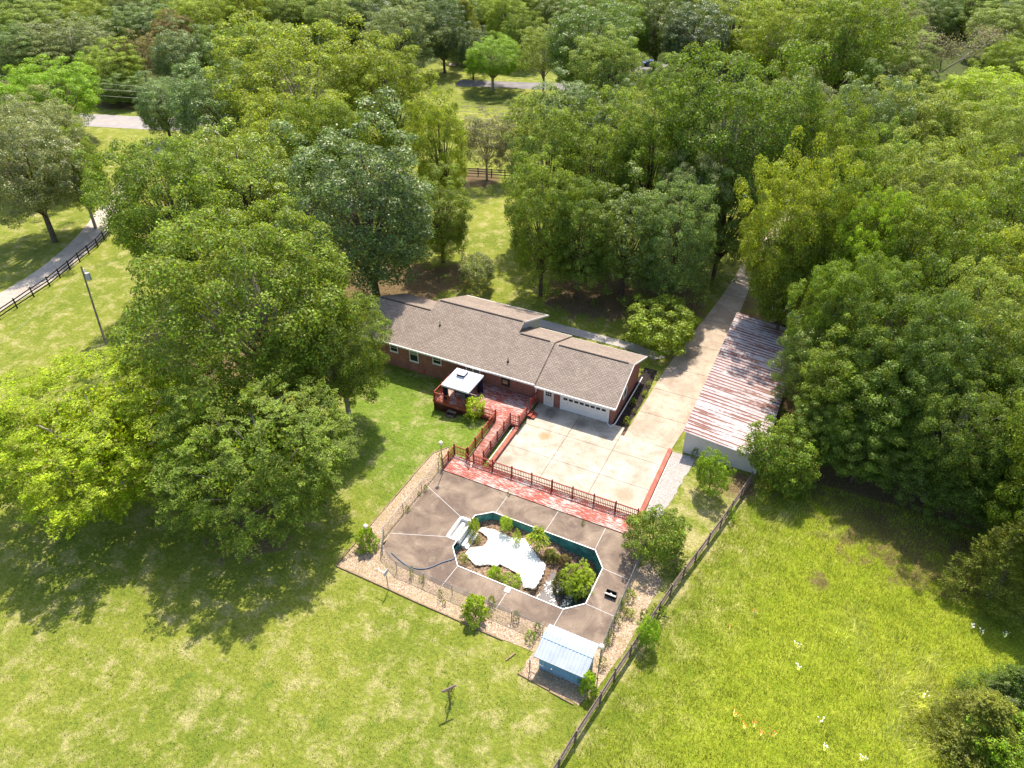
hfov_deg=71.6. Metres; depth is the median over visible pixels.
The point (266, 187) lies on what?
oak tree
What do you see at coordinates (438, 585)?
chain link fence
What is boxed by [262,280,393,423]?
oak tree
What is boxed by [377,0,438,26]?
oak tree
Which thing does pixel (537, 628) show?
weed
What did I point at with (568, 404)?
garage door
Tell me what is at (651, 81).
oak tree
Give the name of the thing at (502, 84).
neighbour drive
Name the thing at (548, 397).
entry door
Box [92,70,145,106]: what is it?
oak tree
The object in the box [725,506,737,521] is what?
weed
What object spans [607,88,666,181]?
oak tree
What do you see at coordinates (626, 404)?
drain pipe
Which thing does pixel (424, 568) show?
hose
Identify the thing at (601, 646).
globe lamp
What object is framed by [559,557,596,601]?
pool plant
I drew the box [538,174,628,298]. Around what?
oak tree
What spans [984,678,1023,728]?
shrub
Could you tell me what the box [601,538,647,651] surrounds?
chain link fence
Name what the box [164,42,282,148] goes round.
oak tree
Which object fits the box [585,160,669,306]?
oak tree
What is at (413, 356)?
window
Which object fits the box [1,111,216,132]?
road
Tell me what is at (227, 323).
oak tree
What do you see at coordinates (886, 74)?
oak tree
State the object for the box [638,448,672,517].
retaining wall
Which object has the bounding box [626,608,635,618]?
weed
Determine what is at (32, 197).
oak tree
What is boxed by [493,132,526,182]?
oak tree
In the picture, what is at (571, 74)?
oak tree
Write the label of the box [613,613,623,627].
weed
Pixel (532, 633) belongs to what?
weed
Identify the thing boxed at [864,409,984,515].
oak tree
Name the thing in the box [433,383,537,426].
deck
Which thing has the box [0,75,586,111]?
power line
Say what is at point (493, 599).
weed
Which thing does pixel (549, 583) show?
floating debris
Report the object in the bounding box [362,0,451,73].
oak tree
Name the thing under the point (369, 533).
shrub
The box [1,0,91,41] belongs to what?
oak tree
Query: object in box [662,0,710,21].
oak tree
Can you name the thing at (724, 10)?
oak tree
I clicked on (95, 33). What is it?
oak tree
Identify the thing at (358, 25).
cedar tree
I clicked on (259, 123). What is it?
oak tree
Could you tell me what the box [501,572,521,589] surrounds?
pool plant
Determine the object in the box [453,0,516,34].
oak tree
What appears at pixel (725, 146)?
oak tree
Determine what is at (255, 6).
oak tree
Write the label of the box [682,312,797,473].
long shed
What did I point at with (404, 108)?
power line
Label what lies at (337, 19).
oak tree
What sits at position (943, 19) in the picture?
oak tree
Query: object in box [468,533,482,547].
pool plant
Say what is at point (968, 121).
oak tree
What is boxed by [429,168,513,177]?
rail fence
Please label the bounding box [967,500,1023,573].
cedar tree
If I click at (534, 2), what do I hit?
oak tree
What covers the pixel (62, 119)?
oak tree
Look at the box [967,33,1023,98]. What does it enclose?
oak tree
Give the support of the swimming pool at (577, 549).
in the ground at (406, 414)
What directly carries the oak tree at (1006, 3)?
on the ground at (406, 414)
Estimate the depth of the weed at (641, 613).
50.51 m
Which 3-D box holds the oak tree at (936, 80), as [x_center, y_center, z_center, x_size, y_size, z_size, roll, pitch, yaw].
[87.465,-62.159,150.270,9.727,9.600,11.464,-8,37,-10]
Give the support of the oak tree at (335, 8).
on the ground at (406, 414)
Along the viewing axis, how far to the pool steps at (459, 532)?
58.00 m
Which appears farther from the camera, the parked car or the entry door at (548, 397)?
the parked car
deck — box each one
[383,471,642,649]
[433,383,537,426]
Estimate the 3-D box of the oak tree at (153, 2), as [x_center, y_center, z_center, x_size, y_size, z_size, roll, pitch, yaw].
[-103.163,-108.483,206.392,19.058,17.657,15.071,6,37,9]
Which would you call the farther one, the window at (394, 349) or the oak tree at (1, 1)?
the oak tree at (1, 1)
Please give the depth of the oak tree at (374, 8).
188.21 m
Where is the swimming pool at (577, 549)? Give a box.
[452,512,602,609]
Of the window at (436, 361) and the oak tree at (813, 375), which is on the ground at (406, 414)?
the oak tree at (813, 375)
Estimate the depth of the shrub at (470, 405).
68.54 m
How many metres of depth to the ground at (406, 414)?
51.36 m
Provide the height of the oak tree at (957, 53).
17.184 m
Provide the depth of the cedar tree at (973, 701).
42.06 m
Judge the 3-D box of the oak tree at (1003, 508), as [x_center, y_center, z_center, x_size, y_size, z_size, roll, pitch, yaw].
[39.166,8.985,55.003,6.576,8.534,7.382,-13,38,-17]
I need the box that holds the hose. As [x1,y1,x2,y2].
[391,552,457,568]
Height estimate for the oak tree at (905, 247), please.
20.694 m
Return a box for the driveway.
[624,207,789,448]
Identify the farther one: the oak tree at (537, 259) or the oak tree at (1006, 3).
the oak tree at (1006, 3)
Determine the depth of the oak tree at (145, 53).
161.31 m
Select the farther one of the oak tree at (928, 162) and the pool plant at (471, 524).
the oak tree at (928, 162)
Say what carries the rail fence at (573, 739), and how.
on the ground at (406, 414)
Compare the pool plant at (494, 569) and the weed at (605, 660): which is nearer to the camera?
the weed at (605, 660)
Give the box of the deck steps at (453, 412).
[446,409,456,418]
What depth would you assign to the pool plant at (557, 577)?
54.39 m
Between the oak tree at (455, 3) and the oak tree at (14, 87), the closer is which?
the oak tree at (14, 87)
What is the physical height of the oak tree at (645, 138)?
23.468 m
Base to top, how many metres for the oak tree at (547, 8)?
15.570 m
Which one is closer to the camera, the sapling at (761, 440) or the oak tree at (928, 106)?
the sapling at (761, 440)
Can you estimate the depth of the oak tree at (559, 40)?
146.41 m
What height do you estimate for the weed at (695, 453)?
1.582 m
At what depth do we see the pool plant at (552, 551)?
56.66 m
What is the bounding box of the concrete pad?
[491,403,667,513]
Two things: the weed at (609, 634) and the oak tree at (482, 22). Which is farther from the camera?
the oak tree at (482, 22)
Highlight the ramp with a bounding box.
[468,419,509,463]
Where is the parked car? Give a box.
[643,60,656,66]
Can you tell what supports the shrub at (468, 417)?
on the ground at (406, 414)
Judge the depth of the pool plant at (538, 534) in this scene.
56.43 m
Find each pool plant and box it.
[458,553,469,563]
[467,517,480,533]
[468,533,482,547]
[486,565,501,580]
[499,515,512,532]
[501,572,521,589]
[512,528,521,543]
[524,525,550,551]
[541,548,560,563]
[551,571,567,594]
[558,554,571,566]
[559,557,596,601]
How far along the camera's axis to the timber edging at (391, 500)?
60.67 m
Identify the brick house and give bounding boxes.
[357,293,647,423]
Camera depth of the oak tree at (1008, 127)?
93.92 m
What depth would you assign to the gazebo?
69.65 m
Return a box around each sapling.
[621,503,692,567]
[635,615,660,650]
[691,446,736,497]
[736,414,829,493]
[765,446,821,497]
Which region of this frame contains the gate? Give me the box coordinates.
[465,452,469,464]
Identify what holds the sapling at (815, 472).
on the ground at (406, 414)
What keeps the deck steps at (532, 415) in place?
on the concrete pad
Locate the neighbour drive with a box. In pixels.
[456,64,668,89]
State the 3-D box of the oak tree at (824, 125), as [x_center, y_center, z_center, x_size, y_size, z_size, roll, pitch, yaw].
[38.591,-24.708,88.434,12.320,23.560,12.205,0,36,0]
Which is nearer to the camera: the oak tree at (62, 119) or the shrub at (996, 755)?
the shrub at (996, 755)
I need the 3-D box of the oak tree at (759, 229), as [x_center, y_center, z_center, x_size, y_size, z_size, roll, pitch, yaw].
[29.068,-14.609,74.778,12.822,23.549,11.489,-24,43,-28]
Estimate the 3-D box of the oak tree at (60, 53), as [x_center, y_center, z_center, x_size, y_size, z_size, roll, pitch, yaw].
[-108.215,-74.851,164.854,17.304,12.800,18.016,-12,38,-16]
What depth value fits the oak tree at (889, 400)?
56.89 m
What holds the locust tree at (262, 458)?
on the ground at (406, 414)
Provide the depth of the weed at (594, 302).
86.37 m
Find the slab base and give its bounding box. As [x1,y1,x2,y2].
[499,416,667,514]
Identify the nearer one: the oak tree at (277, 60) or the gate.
the gate
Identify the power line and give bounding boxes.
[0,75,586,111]
[3,81,599,117]
[46,91,613,124]
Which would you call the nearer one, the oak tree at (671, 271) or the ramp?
the ramp
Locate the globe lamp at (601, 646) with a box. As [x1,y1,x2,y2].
[596,643,604,678]
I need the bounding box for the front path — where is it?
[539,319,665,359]
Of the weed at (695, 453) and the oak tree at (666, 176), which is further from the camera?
the oak tree at (666, 176)
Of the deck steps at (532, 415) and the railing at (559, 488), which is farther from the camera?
the deck steps at (532, 415)
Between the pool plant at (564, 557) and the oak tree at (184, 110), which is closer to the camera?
the pool plant at (564, 557)
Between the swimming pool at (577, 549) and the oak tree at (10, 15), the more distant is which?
the oak tree at (10, 15)
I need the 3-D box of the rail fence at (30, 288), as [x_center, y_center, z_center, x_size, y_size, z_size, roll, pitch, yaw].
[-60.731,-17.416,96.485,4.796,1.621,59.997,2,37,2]
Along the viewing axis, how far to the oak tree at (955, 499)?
55.14 m
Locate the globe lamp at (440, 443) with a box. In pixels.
[438,441,443,472]
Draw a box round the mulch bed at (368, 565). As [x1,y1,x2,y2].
[338,448,546,652]
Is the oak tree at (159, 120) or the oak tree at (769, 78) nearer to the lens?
the oak tree at (159, 120)
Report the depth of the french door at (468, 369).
73.01 m
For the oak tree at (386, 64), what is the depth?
107.89 m
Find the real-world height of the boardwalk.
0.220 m
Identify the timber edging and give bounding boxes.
[336,565,502,640]
[337,446,448,563]
[517,672,573,704]
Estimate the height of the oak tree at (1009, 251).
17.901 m
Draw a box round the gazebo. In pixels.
[441,368,483,405]
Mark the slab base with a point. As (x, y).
(623, 433)
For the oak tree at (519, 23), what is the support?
on the ground at (406, 414)
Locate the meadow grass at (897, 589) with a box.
[571,471,1023,767]
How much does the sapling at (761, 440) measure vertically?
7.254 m
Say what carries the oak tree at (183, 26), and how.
on the ground at (406, 414)
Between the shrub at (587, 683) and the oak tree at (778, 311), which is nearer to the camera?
the shrub at (587, 683)
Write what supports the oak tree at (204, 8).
on the ground at (406, 414)
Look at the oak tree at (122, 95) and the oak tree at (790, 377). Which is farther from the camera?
the oak tree at (122, 95)
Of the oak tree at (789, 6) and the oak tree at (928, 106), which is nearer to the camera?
the oak tree at (928, 106)
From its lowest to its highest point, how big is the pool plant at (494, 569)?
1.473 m
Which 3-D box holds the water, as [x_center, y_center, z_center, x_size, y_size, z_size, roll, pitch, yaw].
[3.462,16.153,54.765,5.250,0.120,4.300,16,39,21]
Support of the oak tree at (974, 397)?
on the ground at (406, 414)
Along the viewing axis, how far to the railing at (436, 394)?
70.70 m
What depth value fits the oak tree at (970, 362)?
55.60 m
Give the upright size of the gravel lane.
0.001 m
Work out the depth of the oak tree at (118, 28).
183.65 m
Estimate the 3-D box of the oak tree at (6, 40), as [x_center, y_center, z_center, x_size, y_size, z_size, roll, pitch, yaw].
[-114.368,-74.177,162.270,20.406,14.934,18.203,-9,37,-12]
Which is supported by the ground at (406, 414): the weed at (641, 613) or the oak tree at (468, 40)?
the oak tree at (468, 40)
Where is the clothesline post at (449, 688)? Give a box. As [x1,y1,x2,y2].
[441,684,456,706]
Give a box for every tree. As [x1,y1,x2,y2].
[0,0,36,34]
[0,0,67,50]
[0,20,61,88]
[0,29,80,86]
[0,77,43,135]
[0,84,93,182]
[0,91,96,242]
[0,343,219,542]
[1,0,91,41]
[1,51,102,136]
[8,10,116,73]
[28,121,111,228]
[44,0,102,19]
[53,0,139,38]
[66,6,136,60]
[70,135,255,296]
[75,36,145,94]
[87,0,154,29]
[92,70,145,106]
[106,28,164,88]
[107,0,176,50]
[107,153,367,424]
[131,0,186,23]
[132,70,189,137]
[144,348,359,563]
[146,8,197,54]
[147,17,222,91]
[153,0,243,40]
[154,113,306,274]
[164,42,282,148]
[165,0,231,21]
[194,22,257,76]
[201,5,395,141]
[214,0,268,28]
[216,85,383,224]
[221,18,295,66]
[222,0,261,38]
[248,0,321,39]
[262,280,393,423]
[263,86,437,303]
[269,0,327,43]
[271,93,381,225]
[301,0,371,57]
[308,0,365,25]
[323,25,450,182]
[343,10,367,59]
[345,0,392,48]
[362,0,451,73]
[363,0,400,31]
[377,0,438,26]
[403,80,468,219]
[410,159,476,262]
[422,0,467,72]
[425,0,482,38]
[439,0,495,63]
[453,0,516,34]
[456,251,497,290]
[457,21,488,79]
[462,105,519,180]
[463,30,529,90]
[475,0,528,43]
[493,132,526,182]
[495,0,553,23]
[499,7,546,61]
[500,82,591,223]
[504,141,581,295]
[516,17,561,89]
[530,67,600,145]
[534,0,595,32]
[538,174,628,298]
[543,0,645,103]
[546,80,640,247]
[552,33,596,96]
[565,21,649,114]
[577,0,644,27]
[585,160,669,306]
[591,76,662,154]
[598,0,653,71]
[598,78,702,247]
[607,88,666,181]
[623,293,702,356]
[626,33,836,261]
[631,0,689,71]
[631,167,719,313]
[635,0,666,22]
[639,50,696,123]
[650,129,733,255]
[658,0,737,78]
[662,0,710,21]
[685,138,764,292]
[689,0,768,69]
[691,0,743,30]
[733,125,864,322]
[734,0,840,98]
[735,0,787,35]
[743,32,794,90]
[745,206,836,329]
[762,67,836,160]
[766,310,854,415]
[773,0,820,37]
[775,87,881,217]
[776,253,913,383]
[780,0,930,97]
[782,313,921,446]
[785,156,905,311]
[787,390,862,466]
[808,57,925,185]
[810,115,936,229]
[811,396,912,483]
[819,179,911,327]
[820,249,952,392]
[825,334,968,468]
[841,0,883,35]
[845,62,906,99]
[846,182,1006,333]
[850,0,937,48]
[855,69,990,173]
[861,287,998,463]
[862,124,983,245]
[863,27,944,98]
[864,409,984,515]
[884,207,1023,335]
[892,254,1023,425]
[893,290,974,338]
[895,19,1015,76]
[898,349,1023,502]
[901,65,951,109]
[904,0,967,34]
[910,684,1023,767]
[914,89,1023,176]
[918,134,1023,247]
[920,427,1019,532]
[935,517,1023,638]
[937,61,1023,121]
[938,159,1023,273]
[940,0,1003,39]
[949,221,1023,355]
[952,662,1023,720]
[961,81,1023,200]
[962,374,1023,514]
[963,454,1023,534]
[965,0,1023,61]
[966,0,1023,30]
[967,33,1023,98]
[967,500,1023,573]
[970,302,1023,435]
[973,375,1023,450]
[982,387,1023,536]
[989,0,1023,39]
[1014,499,1023,573]
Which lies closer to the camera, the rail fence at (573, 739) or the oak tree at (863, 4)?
the rail fence at (573, 739)
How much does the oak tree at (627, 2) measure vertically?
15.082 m
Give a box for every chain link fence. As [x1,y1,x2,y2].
[381,461,543,634]
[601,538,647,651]
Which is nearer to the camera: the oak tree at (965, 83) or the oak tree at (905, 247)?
the oak tree at (905, 247)
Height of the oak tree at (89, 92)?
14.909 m
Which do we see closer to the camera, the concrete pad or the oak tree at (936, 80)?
the concrete pad
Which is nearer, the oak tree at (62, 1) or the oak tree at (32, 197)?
the oak tree at (32, 197)
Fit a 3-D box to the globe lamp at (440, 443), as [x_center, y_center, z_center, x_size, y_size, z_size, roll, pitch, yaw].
[-6.144,6.462,62.180,0.380,3.840,0.374,16,39,21]
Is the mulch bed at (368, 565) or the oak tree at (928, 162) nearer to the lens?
the mulch bed at (368, 565)
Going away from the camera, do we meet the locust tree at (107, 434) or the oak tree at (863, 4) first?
the locust tree at (107, 434)
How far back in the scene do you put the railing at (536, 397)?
70.16 m
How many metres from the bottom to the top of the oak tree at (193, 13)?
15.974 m
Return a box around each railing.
[433,366,456,404]
[441,444,467,467]
[456,397,495,455]
[473,453,638,516]
[483,405,527,460]
[530,390,537,408]
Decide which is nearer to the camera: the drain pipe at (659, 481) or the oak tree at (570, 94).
the drain pipe at (659, 481)
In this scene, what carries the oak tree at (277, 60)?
on the ground at (406, 414)
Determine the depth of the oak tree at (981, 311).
56.39 m
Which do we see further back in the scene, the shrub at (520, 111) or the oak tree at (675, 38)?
the oak tree at (675, 38)
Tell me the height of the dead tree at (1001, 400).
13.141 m
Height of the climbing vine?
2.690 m
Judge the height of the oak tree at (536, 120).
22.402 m
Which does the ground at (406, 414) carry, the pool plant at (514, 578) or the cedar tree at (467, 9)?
the cedar tree at (467, 9)
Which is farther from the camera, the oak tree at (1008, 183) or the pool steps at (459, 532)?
the oak tree at (1008, 183)
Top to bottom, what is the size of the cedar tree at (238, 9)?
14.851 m
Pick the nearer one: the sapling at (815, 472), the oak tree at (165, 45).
the sapling at (815, 472)
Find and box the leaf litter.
[455,520,594,598]
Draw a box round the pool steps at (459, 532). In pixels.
[447,517,477,549]
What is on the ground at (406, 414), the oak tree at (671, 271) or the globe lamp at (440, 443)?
the oak tree at (671, 271)
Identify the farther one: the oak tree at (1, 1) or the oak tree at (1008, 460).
the oak tree at (1, 1)
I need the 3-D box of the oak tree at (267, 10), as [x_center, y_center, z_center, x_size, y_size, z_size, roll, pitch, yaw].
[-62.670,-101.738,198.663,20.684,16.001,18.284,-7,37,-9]
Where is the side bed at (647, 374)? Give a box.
[613,367,656,431]
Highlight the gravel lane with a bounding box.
[0,142,164,310]
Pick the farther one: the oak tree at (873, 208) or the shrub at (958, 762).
the oak tree at (873, 208)
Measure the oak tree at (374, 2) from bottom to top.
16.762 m
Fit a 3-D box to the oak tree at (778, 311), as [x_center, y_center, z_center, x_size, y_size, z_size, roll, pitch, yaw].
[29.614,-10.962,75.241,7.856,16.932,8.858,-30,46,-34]
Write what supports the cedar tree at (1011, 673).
on the ground at (406, 414)
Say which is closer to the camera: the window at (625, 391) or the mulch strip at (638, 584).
the mulch strip at (638, 584)
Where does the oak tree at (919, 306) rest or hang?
on the ground at (406, 414)
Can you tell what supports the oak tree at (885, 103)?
on the ground at (406, 414)
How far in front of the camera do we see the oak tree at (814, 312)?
63.15 m
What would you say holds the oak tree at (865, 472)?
on the ground at (406, 414)
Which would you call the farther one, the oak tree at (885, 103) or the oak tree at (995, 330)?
the oak tree at (885, 103)
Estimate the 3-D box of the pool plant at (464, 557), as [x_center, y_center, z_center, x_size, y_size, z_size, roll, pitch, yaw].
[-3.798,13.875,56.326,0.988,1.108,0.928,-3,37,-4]
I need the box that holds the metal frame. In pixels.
[529,653,579,684]
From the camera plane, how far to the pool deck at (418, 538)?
56.44 m
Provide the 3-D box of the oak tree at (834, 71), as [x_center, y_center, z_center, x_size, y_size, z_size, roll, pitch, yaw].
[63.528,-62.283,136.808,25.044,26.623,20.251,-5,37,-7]
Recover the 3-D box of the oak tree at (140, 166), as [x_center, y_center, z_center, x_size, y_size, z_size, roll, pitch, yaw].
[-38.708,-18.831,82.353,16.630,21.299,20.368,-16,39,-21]
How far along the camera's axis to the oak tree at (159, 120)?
131.08 m
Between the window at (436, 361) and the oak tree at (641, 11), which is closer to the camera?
the window at (436, 361)
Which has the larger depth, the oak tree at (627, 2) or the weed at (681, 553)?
the oak tree at (627, 2)
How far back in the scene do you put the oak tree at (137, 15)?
187.61 m
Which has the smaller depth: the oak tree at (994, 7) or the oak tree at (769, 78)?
the oak tree at (769, 78)
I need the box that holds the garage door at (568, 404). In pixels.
[560,395,607,422]
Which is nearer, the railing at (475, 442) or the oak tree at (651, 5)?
the railing at (475, 442)
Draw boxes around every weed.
[486,595,496,607]
[523,629,536,643]
[534,622,541,633]
[590,298,599,307]
[598,656,607,669]
[607,628,615,643]
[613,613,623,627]
[617,597,625,607]
[620,605,629,617]
[626,588,636,603]
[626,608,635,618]
[639,608,647,621]
[648,603,668,621]
[658,549,693,575]
[690,447,698,458]
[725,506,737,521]
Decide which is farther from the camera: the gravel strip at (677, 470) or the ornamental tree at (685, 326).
the ornamental tree at (685, 326)
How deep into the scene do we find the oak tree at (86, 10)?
189.94 m
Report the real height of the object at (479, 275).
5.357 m
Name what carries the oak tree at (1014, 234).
on the ground at (406, 414)
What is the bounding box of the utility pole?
[80,266,106,344]
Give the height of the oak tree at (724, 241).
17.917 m
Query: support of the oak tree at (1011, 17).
on the ground at (406, 414)
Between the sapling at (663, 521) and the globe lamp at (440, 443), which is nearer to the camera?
the sapling at (663, 521)
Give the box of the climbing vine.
[446,681,454,699]
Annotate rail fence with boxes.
[0,180,147,319]
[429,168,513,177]
[553,471,753,767]
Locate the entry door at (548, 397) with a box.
[543,391,553,406]
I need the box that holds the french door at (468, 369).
[466,367,480,374]
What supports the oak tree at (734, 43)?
on the ground at (406, 414)
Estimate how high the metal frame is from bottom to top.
1.372 m
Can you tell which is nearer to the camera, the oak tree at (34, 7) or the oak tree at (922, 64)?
the oak tree at (922, 64)
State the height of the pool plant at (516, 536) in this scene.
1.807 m
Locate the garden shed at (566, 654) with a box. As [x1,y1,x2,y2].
[533,624,598,685]
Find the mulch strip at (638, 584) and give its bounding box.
[522,563,660,705]
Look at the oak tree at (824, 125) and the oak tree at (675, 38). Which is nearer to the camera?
the oak tree at (824, 125)
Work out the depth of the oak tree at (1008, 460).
53.77 m
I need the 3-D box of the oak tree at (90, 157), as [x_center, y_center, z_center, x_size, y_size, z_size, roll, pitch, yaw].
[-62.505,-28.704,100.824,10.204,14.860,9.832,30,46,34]
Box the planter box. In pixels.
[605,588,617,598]
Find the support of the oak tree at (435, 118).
on the ground at (406, 414)
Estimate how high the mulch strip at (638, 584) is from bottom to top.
0.125 m
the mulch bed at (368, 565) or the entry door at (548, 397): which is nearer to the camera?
the mulch bed at (368, 565)
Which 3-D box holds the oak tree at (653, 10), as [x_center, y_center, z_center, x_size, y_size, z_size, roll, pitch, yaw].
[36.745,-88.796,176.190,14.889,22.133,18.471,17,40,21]
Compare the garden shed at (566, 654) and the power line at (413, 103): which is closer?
the garden shed at (566, 654)
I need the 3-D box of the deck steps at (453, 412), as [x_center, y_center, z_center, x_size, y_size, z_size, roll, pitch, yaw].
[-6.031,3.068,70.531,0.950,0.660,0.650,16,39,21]
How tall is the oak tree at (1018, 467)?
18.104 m
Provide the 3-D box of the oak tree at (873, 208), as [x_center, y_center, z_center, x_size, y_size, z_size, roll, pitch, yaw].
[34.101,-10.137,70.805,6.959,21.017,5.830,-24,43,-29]
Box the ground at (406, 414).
[0,0,1023,767]
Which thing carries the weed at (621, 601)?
on the mulch strip at (638, 584)
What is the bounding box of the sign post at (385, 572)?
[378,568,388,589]
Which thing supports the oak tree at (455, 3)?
on the ground at (406, 414)
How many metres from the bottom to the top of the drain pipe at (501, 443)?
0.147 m
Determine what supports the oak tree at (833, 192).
on the ground at (406, 414)
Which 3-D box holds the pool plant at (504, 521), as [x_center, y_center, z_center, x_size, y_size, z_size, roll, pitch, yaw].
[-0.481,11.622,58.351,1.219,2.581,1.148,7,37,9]
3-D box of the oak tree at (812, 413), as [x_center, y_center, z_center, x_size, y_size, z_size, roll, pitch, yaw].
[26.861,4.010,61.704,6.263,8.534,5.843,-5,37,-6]
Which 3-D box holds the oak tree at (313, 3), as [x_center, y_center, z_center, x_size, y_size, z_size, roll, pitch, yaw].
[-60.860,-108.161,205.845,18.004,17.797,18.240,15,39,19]
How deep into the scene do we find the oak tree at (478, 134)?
114.83 m
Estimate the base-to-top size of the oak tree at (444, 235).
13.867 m
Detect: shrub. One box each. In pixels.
[352,526,380,553]
[459,593,492,629]
[460,413,472,424]
[465,394,485,420]
[501,107,546,140]
[577,670,599,700]
[930,723,993,767]
[963,709,1023,767]
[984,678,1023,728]
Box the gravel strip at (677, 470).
[646,452,696,516]
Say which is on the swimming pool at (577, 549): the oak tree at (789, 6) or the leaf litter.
the leaf litter
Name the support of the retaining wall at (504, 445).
on the ground at (406, 414)
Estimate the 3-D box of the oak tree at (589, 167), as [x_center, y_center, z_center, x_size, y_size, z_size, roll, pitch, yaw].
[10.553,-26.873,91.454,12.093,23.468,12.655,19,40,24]
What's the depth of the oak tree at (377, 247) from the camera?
76.53 m
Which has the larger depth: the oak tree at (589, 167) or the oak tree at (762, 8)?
the oak tree at (762, 8)
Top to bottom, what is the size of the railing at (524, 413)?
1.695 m
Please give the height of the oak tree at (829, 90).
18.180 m
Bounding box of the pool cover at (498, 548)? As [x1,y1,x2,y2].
[465,527,545,588]
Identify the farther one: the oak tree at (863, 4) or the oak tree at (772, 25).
the oak tree at (863, 4)
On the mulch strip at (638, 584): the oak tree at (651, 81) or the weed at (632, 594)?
the weed at (632, 594)
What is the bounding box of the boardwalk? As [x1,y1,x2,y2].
[441,455,639,536]
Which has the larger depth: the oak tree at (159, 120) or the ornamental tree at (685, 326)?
the oak tree at (159, 120)
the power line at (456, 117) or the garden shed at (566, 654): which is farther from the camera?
the power line at (456, 117)
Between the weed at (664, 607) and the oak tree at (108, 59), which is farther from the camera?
the oak tree at (108, 59)
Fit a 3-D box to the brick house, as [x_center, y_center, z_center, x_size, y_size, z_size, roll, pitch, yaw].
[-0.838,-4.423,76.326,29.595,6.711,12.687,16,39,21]
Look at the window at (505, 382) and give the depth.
71.91 m
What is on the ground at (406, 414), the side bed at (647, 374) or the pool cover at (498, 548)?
the side bed at (647, 374)
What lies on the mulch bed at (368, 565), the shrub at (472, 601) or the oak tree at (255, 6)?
the shrub at (472, 601)
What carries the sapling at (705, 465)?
on the ground at (406, 414)
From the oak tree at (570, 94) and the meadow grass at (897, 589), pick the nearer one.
the meadow grass at (897, 589)
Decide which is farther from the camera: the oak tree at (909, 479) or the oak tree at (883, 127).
the oak tree at (883, 127)
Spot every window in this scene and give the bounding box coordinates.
[390,345,397,353]
[409,351,418,363]
[432,357,441,365]
[501,377,510,387]
[623,385,627,399]
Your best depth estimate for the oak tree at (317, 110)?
93.34 m
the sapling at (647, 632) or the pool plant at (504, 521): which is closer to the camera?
the sapling at (647, 632)
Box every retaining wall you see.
[488,426,518,466]
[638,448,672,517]
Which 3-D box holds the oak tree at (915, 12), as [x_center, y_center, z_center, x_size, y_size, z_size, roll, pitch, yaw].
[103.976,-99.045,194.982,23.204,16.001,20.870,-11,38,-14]
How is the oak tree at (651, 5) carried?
on the ground at (406, 414)
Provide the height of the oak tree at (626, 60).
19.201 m
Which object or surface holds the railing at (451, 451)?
on the boardwalk
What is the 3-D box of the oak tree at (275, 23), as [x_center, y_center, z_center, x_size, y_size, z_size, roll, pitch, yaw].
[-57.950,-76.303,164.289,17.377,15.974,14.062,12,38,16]
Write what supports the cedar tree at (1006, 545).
on the ground at (406, 414)
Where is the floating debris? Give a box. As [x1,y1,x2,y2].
[536,580,579,608]
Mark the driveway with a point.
(662, 416)
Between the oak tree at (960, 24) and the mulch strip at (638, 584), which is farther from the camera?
the oak tree at (960, 24)
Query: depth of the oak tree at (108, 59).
157.02 m
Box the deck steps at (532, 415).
[528,410,537,418]
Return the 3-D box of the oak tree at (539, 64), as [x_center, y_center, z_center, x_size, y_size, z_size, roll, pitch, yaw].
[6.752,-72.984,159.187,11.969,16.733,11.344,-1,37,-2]
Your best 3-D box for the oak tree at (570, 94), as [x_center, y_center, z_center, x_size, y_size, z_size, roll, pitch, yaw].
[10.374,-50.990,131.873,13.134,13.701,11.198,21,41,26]
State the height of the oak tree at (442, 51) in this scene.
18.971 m
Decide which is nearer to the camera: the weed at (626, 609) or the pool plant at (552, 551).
the weed at (626, 609)
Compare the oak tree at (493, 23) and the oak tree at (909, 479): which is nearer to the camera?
the oak tree at (909, 479)
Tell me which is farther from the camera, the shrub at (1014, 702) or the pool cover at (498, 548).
the pool cover at (498, 548)
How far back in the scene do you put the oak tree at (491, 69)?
160.81 m
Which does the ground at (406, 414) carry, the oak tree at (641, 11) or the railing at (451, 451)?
the oak tree at (641, 11)
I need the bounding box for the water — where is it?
[538,572,594,607]
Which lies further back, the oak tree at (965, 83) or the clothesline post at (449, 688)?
the oak tree at (965, 83)
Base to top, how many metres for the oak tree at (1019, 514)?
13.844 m
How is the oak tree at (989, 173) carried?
on the ground at (406, 414)
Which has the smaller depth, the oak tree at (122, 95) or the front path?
the front path
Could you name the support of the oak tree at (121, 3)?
on the ground at (406, 414)
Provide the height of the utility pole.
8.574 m
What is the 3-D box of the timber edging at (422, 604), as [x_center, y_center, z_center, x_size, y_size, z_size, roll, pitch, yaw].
[-7.105,15.981,52.290,14.412,0.120,0.148,17,40,21]
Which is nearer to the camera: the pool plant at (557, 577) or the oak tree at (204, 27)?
the pool plant at (557, 577)
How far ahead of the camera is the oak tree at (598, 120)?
119.56 m
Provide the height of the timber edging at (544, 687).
0.100 m
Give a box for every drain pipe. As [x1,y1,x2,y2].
[488,427,513,461]
[607,377,642,426]
[649,458,670,504]

